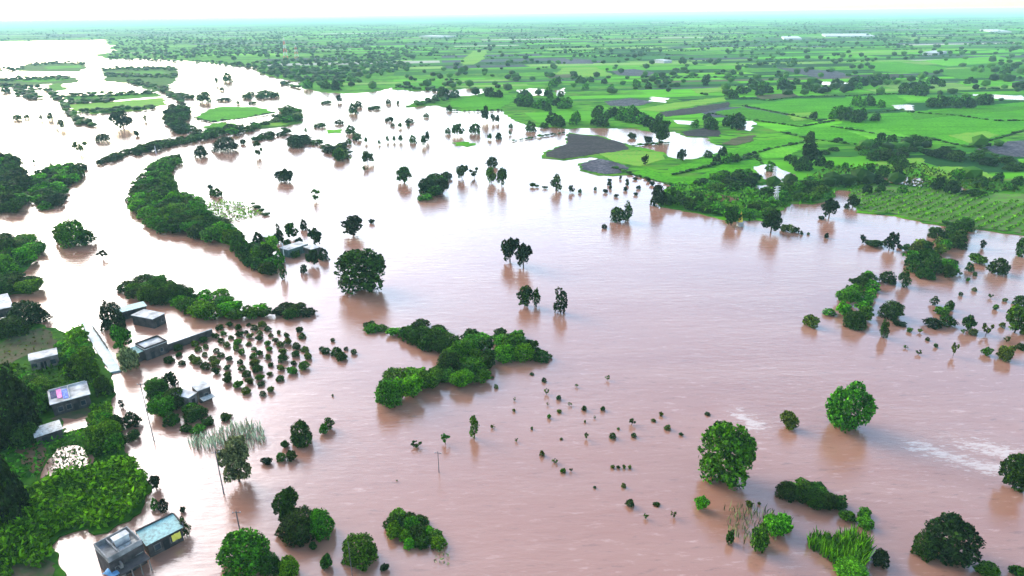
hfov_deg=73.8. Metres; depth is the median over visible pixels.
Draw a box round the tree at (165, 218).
[161,214,172,222]
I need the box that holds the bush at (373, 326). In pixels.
[363,322,378,333]
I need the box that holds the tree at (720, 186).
[707,183,726,192]
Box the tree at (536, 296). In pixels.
[531,287,540,306]
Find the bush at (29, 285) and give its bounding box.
[13,278,43,293]
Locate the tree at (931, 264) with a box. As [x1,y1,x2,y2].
[920,254,941,273]
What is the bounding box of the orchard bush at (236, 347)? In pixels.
[233,344,238,350]
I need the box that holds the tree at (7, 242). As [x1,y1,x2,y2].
[0,238,17,252]
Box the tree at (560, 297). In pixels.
[553,286,567,313]
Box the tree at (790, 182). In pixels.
[787,180,798,186]
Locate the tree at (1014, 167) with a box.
[1001,163,1022,171]
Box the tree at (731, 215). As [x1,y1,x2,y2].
[724,205,741,224]
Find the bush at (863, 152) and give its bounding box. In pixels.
[857,149,870,155]
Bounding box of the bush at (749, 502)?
[745,500,753,506]
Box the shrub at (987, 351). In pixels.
[980,347,994,355]
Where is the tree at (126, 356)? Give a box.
[116,346,140,371]
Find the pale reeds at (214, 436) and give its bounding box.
[187,418,265,448]
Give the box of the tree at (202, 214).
[194,212,213,216]
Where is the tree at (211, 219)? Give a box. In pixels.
[201,215,217,228]
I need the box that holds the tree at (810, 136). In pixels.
[803,131,814,143]
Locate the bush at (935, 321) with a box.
[922,317,941,329]
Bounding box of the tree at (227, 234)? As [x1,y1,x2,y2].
[221,229,244,244]
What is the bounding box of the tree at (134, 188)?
[126,185,146,194]
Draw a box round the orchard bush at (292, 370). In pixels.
[285,366,297,373]
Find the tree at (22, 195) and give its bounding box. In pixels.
[12,193,33,202]
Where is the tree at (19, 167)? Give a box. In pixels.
[8,166,27,171]
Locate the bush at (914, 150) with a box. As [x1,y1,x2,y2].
[907,147,919,152]
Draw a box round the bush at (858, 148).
[854,145,872,150]
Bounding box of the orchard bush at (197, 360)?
[191,356,202,364]
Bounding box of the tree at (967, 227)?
[955,219,974,232]
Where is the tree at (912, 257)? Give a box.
[904,253,924,265]
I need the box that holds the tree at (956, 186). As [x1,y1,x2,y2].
[943,180,961,193]
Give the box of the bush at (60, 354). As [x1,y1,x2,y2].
[57,351,69,359]
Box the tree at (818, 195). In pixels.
[807,191,822,199]
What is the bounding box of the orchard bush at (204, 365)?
[200,361,211,369]
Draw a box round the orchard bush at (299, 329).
[296,326,302,332]
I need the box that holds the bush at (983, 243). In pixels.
[980,240,986,247]
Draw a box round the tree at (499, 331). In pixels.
[493,327,506,334]
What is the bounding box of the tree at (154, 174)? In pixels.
[146,172,157,177]
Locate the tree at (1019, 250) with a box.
[1015,237,1023,256]
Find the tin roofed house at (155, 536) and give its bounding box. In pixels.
[135,512,183,557]
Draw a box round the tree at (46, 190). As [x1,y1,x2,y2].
[30,188,50,195]
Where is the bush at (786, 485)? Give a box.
[775,480,797,502]
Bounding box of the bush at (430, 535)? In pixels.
[427,529,443,543]
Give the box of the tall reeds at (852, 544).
[807,522,876,569]
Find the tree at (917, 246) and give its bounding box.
[908,242,925,254]
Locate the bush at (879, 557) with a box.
[870,547,889,568]
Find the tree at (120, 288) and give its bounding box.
[116,280,136,292]
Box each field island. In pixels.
[0,76,78,87]
[14,78,68,81]
[17,63,86,71]
[46,83,67,90]
[47,65,85,68]
[63,93,160,101]
[70,98,166,113]
[102,67,178,90]
[103,71,166,75]
[194,106,274,121]
[202,122,236,128]
[257,120,302,128]
[261,121,294,125]
[325,129,342,133]
[455,141,475,146]
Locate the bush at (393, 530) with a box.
[386,520,403,539]
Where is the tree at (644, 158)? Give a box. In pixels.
[641,154,648,164]
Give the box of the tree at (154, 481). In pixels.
[147,475,159,488]
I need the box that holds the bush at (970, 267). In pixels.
[964,262,974,271]
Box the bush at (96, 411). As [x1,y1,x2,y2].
[85,409,111,421]
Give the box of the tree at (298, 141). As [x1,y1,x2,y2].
[286,137,304,147]
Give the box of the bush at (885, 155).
[873,149,894,160]
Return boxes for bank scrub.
[0,236,41,273]
[658,180,836,220]
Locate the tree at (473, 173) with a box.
[469,167,477,177]
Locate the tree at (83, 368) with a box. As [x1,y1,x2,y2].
[71,351,100,384]
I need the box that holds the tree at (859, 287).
[851,283,865,295]
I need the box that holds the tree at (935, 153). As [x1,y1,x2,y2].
[928,149,951,157]
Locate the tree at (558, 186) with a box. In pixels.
[550,173,562,190]
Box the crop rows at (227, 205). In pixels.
[207,199,260,220]
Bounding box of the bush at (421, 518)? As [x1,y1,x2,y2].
[413,514,429,526]
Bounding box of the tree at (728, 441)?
[697,420,756,490]
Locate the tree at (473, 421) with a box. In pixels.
[469,415,479,437]
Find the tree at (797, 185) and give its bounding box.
[791,182,805,190]
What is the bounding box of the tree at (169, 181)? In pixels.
[159,176,177,189]
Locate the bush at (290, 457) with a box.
[285,450,297,461]
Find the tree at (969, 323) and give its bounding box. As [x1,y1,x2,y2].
[962,314,977,329]
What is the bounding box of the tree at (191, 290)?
[177,287,194,293]
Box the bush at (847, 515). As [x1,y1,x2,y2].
[838,510,856,522]
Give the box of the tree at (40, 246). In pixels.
[22,241,46,252]
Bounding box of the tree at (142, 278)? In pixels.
[132,273,153,282]
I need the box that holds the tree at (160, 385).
[145,380,168,400]
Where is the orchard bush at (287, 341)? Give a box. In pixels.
[283,338,291,343]
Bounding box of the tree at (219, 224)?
[212,221,225,228]
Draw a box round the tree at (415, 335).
[406,326,428,346]
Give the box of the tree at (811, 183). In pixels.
[802,180,819,187]
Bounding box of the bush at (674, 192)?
[671,190,682,195]
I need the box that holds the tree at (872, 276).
[858,273,879,280]
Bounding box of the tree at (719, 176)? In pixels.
[708,171,726,181]
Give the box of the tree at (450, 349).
[441,347,457,363]
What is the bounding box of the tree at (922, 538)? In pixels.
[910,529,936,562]
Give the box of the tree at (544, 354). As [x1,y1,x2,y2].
[532,349,552,362]
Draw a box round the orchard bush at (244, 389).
[241,386,250,394]
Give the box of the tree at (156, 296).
[148,288,171,304]
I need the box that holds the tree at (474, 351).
[467,348,482,357]
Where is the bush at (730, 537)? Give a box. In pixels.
[726,529,734,543]
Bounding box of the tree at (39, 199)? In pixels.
[34,194,54,204]
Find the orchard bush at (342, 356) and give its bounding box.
[336,351,347,361]
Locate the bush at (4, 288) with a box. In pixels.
[0,281,14,296]
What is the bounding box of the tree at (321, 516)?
[309,507,335,541]
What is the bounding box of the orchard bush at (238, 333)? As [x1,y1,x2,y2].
[234,331,243,336]
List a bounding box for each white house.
[0,293,12,317]
[131,309,165,328]
[304,244,319,254]
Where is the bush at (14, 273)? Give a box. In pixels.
[3,271,25,277]
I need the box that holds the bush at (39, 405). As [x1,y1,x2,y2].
[34,396,51,412]
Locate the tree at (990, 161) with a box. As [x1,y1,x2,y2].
[978,157,998,166]
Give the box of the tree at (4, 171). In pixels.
[0,170,12,174]
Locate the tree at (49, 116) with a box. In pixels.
[47,112,53,119]
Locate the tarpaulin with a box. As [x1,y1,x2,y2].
[102,568,119,575]
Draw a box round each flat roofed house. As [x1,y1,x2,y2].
[47,380,90,415]
[93,526,151,575]
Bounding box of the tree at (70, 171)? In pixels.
[65,169,83,178]
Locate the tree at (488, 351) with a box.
[481,347,495,360]
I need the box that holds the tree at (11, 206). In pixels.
[0,200,21,212]
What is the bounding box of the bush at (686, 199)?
[678,197,697,204]
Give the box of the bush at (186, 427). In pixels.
[179,423,192,431]
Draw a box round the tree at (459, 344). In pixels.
[451,339,472,360]
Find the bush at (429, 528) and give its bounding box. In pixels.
[422,525,434,534]
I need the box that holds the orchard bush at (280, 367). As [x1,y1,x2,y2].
[276,365,284,369]
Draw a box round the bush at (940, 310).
[933,306,950,315]
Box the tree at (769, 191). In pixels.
[759,188,775,195]
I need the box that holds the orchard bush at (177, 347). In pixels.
[173,344,183,350]
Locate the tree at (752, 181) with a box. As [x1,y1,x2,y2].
[740,177,757,187]
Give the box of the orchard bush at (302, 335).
[298,332,305,338]
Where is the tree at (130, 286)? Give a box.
[124,282,140,291]
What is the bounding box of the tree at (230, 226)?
[222,224,236,229]
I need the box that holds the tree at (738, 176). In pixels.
[729,173,746,180]
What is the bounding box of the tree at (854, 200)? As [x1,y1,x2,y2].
[847,195,860,206]
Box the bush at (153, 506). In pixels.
[150,497,157,510]
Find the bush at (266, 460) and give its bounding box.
[260,457,271,464]
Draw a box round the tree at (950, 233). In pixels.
[945,230,967,239]
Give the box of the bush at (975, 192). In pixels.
[960,189,987,196]
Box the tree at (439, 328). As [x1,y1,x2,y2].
[433,327,446,335]
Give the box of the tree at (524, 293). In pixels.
[516,285,532,305]
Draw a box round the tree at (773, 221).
[761,209,782,232]
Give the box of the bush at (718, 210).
[713,208,723,214]
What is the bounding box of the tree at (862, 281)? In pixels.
[848,276,871,285]
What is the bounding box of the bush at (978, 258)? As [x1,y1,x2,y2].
[968,253,988,263]
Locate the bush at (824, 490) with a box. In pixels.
[818,487,828,493]
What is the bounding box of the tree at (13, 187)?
[5,185,23,190]
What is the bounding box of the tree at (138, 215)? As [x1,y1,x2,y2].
[136,205,153,218]
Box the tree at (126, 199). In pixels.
[124,192,134,201]
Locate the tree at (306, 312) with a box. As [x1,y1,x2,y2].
[299,307,317,317]
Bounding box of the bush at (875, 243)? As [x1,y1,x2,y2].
[865,240,883,246]
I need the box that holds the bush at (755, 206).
[747,203,761,210]
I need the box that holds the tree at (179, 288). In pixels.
[165,282,190,302]
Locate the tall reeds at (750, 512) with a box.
[724,500,794,543]
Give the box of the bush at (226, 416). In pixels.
[220,412,232,421]
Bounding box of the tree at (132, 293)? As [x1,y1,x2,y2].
[124,288,141,298]
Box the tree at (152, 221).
[146,216,164,228]
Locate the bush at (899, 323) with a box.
[892,320,907,326]
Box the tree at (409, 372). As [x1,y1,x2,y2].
[403,366,425,378]
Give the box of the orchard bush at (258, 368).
[251,364,263,372]
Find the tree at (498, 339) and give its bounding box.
[494,334,504,345]
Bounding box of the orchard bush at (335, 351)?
[331,347,341,356]
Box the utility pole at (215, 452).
[214,451,224,493]
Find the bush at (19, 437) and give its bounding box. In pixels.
[7,421,38,449]
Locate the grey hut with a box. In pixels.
[259,232,273,242]
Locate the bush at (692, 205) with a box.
[681,200,698,209]
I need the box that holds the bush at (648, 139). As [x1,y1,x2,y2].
[644,136,652,142]
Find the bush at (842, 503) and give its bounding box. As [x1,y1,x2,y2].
[832,494,847,510]
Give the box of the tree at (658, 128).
[649,118,670,140]
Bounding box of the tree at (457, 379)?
[449,368,473,387]
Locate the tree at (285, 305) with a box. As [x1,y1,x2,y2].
[278,302,293,311]
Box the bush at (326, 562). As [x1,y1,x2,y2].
[319,553,332,569]
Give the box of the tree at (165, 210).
[158,205,176,216]
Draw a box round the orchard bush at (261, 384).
[257,381,264,386]
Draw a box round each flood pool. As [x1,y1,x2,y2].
[40,445,93,478]
[62,416,88,431]
[517,88,544,95]
[555,88,565,94]
[649,97,668,102]
[674,120,692,124]
[738,121,756,130]
[754,164,795,181]
[822,82,847,84]
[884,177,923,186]
[892,105,913,109]
[972,94,1023,99]
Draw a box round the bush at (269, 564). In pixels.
[259,551,280,575]
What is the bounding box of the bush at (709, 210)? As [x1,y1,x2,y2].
[699,206,712,213]
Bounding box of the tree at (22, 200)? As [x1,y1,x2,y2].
[4,197,26,206]
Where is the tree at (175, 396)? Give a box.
[162,387,184,410]
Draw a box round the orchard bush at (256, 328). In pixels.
[250,324,258,330]
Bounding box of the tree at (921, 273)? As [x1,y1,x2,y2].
[915,267,935,279]
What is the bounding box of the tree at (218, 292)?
[209,288,230,297]
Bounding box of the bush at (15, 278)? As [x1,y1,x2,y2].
[6,275,27,290]
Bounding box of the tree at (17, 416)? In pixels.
[0,361,42,449]
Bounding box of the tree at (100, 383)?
[93,374,113,397]
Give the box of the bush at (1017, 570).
[1007,565,1023,575]
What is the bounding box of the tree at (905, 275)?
[898,267,911,287]
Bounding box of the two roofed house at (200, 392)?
[172,380,214,405]
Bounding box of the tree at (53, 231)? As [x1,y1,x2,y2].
[51,224,58,240]
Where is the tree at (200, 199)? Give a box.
[194,196,205,203]
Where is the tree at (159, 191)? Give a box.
[147,188,168,194]
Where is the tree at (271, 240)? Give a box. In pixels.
[260,235,279,250]
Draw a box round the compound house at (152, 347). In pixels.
[130,335,168,361]
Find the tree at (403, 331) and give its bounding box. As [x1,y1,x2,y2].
[397,326,413,341]
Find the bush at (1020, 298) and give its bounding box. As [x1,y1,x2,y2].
[1011,295,1023,304]
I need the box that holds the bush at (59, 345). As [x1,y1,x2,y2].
[53,341,64,347]
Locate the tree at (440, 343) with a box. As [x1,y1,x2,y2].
[429,335,450,352]
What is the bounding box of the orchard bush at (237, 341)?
[233,339,242,345]
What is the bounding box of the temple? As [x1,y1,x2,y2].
[736,211,743,226]
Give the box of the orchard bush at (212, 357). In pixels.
[207,355,217,360]
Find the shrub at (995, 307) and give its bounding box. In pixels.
[992,304,998,309]
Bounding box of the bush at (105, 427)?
[90,419,121,438]
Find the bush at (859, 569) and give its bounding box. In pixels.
[832,555,869,575]
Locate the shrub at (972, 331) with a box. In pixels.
[968,328,978,335]
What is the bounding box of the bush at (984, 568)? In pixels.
[972,560,1001,575]
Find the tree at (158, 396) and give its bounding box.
[148,392,163,401]
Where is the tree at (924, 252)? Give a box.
[919,248,942,260]
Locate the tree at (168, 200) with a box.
[162,197,177,204]
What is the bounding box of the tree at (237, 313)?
[225,307,246,319]
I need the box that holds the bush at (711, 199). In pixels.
[708,197,718,202]
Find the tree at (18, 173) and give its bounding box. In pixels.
[10,170,28,180]
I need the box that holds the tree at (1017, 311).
[1005,304,1023,332]
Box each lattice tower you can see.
[283,38,287,57]
[773,186,780,198]
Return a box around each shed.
[33,420,63,444]
[120,301,146,319]
[419,35,455,37]
[654,59,671,62]
[781,36,801,39]
[822,34,874,36]
[922,50,946,54]
[979,29,1011,32]
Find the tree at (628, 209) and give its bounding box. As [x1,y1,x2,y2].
[624,200,632,220]
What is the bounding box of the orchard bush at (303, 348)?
[300,346,308,351]
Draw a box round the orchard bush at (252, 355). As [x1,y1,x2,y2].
[248,352,256,358]
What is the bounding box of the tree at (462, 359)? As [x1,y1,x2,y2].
[458,356,471,369]
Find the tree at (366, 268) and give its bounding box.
[334,248,385,294]
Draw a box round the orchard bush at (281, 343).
[276,341,284,347]
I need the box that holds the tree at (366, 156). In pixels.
[361,150,373,162]
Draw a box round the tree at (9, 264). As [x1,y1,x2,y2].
[0,253,18,274]
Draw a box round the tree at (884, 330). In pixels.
[879,319,889,337]
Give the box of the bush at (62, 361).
[58,358,70,368]
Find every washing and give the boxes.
[50,390,56,398]
[56,388,61,398]
[62,389,67,398]
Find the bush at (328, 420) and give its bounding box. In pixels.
[324,417,334,429]
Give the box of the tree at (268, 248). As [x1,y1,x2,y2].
[257,243,273,257]
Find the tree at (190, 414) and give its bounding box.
[182,405,208,422]
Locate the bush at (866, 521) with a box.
[856,512,874,530]
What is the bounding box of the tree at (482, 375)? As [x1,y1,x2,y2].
[472,367,491,382]
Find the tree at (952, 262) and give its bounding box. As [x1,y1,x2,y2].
[936,258,960,272]
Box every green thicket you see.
[0,453,148,575]
[44,434,119,477]
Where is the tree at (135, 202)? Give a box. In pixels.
[125,198,146,211]
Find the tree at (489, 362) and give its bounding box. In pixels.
[482,355,495,369]
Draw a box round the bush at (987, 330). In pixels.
[982,322,993,334]
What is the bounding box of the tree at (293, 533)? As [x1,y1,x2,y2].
[274,504,317,547]
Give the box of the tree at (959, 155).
[943,150,966,161]
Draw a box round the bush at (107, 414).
[95,412,111,420]
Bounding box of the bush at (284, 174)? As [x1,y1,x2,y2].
[273,168,293,181]
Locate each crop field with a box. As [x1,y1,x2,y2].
[302,68,348,76]
[392,81,447,89]
[448,95,513,109]
[461,50,486,64]
[556,67,611,77]
[600,149,664,165]
[634,159,763,183]
[637,97,725,111]
[668,138,802,174]
[691,87,733,93]
[715,107,816,124]
[748,98,849,118]
[759,144,803,157]
[782,126,869,143]
[787,112,814,120]
[834,102,1023,144]
[846,94,907,109]
[848,129,909,139]
[848,185,1023,233]
[854,62,945,72]
[875,158,926,171]
[896,94,942,101]
[909,106,1023,119]
[923,56,1015,65]
[923,166,992,180]
[929,67,1021,78]
[949,131,999,142]
[958,80,1014,85]
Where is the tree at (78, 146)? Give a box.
[71,141,86,153]
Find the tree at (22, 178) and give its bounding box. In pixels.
[9,175,30,182]
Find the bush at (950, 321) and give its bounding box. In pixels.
[940,314,958,326]
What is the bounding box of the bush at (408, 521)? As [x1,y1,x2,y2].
[403,516,419,531]
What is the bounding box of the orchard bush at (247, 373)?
[241,370,250,377]
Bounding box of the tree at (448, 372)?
[440,367,455,381]
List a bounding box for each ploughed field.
[546,134,628,158]
[547,74,570,77]
[553,59,600,63]
[580,159,628,173]
[604,98,652,105]
[612,69,653,75]
[660,102,730,116]
[682,128,720,136]
[705,194,738,202]
[722,135,755,145]
[754,93,797,98]
[777,67,853,78]
[852,74,905,77]
[977,140,1023,156]
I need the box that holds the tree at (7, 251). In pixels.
[0,249,18,264]
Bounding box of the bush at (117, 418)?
[109,414,122,423]
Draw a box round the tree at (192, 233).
[185,223,203,238]
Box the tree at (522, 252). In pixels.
[514,242,532,267]
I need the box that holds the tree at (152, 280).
[146,277,167,289]
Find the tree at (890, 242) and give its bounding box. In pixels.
[883,231,900,249]
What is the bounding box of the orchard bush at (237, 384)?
[233,380,243,388]
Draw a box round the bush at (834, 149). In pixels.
[828,147,839,150]
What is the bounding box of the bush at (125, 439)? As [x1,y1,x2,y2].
[118,432,128,445]
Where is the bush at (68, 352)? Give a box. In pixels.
[62,347,77,357]
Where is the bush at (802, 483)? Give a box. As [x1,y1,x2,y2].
[797,480,810,492]
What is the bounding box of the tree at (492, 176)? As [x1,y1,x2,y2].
[485,167,496,182]
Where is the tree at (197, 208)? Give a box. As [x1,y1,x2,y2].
[188,205,215,216]
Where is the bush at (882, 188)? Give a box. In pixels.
[874,184,885,192]
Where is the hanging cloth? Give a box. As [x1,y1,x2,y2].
[171,531,180,541]
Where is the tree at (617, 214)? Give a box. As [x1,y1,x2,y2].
[609,206,626,222]
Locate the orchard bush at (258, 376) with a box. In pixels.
[254,374,265,379]
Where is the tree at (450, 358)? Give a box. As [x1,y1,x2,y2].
[436,349,461,370]
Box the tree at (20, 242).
[14,239,30,246]
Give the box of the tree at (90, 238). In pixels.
[76,229,97,245]
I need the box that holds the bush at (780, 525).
[763,512,793,536]
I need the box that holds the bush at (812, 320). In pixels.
[802,314,819,328]
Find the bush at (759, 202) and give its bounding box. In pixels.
[748,200,768,205]
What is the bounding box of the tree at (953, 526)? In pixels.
[924,511,986,568]
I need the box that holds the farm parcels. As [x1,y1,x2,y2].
[0,15,1023,189]
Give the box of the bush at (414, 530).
[410,524,426,539]
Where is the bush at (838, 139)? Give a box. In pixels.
[833,137,842,142]
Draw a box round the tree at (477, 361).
[466,356,486,370]
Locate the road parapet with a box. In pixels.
[92,325,107,348]
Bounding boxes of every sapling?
[609,432,615,438]
[624,499,633,506]
[664,424,670,430]
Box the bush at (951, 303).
[945,300,954,310]
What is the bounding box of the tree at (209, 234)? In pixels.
[199,227,221,242]
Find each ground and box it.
[0,10,1023,21]
[0,322,151,575]
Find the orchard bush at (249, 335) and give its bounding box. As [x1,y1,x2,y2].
[246,333,253,337]
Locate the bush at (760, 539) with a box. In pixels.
[750,522,769,552]
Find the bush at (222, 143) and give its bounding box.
[211,137,238,151]
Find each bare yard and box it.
[0,328,58,366]
[11,560,54,575]
[14,443,45,477]
[50,407,90,420]
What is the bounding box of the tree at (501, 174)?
[496,167,506,185]
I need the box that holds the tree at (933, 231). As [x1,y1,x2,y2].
[927,227,945,238]
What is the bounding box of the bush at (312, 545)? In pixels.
[309,541,316,549]
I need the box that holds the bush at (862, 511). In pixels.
[857,506,871,517]
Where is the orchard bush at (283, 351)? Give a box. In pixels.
[278,348,287,353]
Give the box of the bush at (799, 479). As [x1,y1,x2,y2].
[795,477,811,484]
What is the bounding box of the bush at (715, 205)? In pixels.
[710,203,721,209]
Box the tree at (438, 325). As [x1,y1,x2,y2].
[428,324,448,332]
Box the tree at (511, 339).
[501,333,525,350]
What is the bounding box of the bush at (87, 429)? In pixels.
[84,424,98,437]
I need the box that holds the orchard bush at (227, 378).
[222,375,231,382]
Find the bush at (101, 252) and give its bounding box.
[96,249,107,258]
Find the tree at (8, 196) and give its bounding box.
[0,192,16,203]
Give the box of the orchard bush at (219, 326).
[215,324,224,330]
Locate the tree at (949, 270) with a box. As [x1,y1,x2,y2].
[938,264,957,277]
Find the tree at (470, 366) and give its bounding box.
[459,363,476,383]
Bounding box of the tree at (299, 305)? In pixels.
[291,302,306,311]
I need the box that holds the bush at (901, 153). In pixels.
[896,152,908,157]
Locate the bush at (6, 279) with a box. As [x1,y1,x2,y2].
[0,276,13,283]
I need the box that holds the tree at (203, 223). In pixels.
[197,219,212,231]
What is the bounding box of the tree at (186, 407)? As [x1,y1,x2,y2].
[180,402,200,413]
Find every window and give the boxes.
[31,363,37,368]
[50,359,56,363]
[57,406,63,411]
[66,403,72,409]
[80,400,86,405]
[153,542,161,551]
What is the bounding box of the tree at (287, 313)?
[282,307,300,319]
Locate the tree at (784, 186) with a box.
[775,183,792,192]
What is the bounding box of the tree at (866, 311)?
[860,306,874,320]
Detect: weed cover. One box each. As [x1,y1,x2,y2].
[0,360,79,384]
[0,368,44,421]
[0,439,48,482]
[2,327,56,360]
[45,426,88,448]
[57,323,107,395]
[86,398,121,453]
[433,542,449,564]
[807,162,1022,192]
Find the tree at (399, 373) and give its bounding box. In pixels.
[382,367,405,385]
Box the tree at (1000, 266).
[985,257,1010,274]
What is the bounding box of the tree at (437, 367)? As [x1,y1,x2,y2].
[428,364,448,382]
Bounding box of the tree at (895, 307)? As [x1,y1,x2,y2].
[877,299,904,321]
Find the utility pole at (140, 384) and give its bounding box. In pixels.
[137,383,154,441]
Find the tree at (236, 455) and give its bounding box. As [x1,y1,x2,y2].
[216,435,251,482]
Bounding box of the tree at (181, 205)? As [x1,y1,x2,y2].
[162,202,185,208]
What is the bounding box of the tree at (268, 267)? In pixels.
[256,261,277,274]
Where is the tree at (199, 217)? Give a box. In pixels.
[185,215,203,221]
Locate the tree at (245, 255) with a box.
[239,250,249,260]
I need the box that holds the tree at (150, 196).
[144,192,164,200]
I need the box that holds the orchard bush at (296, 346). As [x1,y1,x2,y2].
[292,342,300,349]
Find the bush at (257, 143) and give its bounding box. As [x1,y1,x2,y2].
[252,140,262,156]
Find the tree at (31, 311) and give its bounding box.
[5,300,52,328]
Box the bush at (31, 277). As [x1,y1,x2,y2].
[26,275,42,279]
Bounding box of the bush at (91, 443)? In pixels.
[84,435,104,455]
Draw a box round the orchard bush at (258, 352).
[255,350,262,354]
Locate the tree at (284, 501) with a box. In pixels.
[271,486,298,520]
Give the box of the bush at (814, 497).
[804,487,828,509]
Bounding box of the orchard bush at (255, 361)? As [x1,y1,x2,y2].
[249,358,260,365]
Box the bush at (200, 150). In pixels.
[193,145,208,156]
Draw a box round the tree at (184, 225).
[179,219,200,232]
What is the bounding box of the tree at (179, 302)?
[173,297,196,309]
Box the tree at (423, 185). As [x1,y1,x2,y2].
[418,179,436,194]
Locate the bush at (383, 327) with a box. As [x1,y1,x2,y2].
[378,324,388,331]
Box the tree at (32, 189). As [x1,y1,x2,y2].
[27,185,46,193]
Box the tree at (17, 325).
[0,315,31,339]
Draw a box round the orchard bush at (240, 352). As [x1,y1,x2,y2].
[237,348,244,355]
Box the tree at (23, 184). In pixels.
[7,181,32,191]
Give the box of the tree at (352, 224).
[340,215,362,235]
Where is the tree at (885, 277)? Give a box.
[878,271,896,284]
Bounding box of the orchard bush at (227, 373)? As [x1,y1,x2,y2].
[223,371,231,375]
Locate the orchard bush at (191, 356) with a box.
[188,354,195,360]
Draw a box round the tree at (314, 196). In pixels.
[310,189,319,199]
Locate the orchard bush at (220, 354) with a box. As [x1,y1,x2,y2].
[217,352,225,357]
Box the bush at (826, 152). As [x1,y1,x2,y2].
[820,150,829,154]
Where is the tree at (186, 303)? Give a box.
[180,299,196,314]
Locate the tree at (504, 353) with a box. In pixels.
[494,344,516,363]
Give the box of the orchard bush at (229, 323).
[225,321,232,326]
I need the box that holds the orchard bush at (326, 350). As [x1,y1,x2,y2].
[321,347,330,354]
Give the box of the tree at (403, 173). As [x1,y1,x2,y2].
[396,166,411,182]
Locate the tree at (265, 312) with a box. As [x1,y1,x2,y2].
[257,307,271,316]
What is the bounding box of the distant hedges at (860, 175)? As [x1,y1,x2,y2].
[0,20,1023,214]
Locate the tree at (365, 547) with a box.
[341,532,378,571]
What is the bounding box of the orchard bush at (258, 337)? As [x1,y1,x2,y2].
[255,335,262,339]
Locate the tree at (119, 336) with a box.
[109,325,132,348]
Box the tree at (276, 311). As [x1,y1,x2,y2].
[270,306,284,315]
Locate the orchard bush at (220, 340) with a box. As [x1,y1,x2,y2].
[217,338,224,342]
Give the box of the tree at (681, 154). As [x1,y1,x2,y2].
[676,149,686,159]
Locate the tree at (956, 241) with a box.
[947,231,967,249]
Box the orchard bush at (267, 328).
[264,326,271,330]
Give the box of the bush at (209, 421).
[201,415,213,425]
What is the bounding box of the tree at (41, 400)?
[21,384,50,414]
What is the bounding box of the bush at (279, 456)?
[276,452,285,462]
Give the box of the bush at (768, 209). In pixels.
[760,207,772,213]
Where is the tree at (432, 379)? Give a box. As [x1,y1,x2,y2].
[418,369,442,388]
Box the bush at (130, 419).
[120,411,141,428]
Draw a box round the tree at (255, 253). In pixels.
[249,247,267,261]
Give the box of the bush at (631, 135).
[627,132,636,138]
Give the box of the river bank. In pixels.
[1,260,38,293]
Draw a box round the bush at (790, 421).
[779,410,799,429]
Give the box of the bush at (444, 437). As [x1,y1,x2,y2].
[440,433,450,443]
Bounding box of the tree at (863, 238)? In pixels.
[860,234,865,242]
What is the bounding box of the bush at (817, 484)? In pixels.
[809,481,826,491]
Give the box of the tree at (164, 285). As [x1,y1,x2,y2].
[156,279,175,294]
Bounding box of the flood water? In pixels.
[0,40,1023,575]
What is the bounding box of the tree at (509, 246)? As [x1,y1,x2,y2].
[500,237,519,262]
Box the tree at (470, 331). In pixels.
[460,328,479,338]
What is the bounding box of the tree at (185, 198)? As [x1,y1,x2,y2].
[178,197,192,204]
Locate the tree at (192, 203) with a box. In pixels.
[184,200,206,209]
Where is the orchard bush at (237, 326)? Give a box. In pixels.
[234,324,241,329]
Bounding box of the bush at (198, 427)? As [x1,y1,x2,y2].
[189,423,205,433]
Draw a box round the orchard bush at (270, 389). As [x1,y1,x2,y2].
[267,386,273,391]
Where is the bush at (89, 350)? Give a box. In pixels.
[83,349,94,356]
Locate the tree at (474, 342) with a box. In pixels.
[463,337,482,354]
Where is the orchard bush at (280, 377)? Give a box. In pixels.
[275,375,283,381]
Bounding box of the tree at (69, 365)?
[64,360,74,377]
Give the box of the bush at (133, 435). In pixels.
[127,429,140,441]
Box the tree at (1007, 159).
[996,156,1015,163]
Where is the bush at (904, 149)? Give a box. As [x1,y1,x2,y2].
[896,147,910,153]
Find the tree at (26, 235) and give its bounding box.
[14,233,36,244]
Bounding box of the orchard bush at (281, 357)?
[277,353,289,362]
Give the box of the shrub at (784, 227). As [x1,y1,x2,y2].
[781,224,787,231]
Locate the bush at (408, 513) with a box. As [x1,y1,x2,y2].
[403,511,415,518]
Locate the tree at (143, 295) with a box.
[136,284,155,301]
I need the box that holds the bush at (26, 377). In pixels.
[21,373,42,383]
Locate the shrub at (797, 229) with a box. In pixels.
[792,227,799,232]
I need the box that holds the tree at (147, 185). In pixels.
[140,183,153,188]
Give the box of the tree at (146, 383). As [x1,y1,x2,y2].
[143,377,165,391]
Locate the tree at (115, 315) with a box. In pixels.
[98,299,125,331]
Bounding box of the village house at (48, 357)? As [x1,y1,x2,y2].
[28,347,58,370]
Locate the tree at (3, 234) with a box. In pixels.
[0,232,15,237]
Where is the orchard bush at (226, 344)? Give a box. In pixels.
[223,341,230,347]
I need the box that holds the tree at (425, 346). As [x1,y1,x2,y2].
[417,334,433,351]
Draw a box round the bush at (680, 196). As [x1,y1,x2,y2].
[675,194,684,199]
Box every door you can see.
[73,403,79,409]
[163,539,170,549]
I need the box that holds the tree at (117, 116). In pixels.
[108,110,132,128]
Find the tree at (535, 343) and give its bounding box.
[526,340,540,350]
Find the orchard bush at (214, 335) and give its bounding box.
[211,333,219,337]
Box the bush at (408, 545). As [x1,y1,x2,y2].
[403,537,414,550]
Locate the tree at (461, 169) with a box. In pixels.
[456,164,468,177]
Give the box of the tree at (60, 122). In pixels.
[57,119,63,127]
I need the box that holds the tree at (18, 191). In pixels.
[10,190,30,195]
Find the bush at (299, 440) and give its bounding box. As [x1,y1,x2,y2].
[290,419,312,447]
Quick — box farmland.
[0,11,1023,235]
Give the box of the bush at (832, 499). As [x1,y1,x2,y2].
[819,492,838,510]

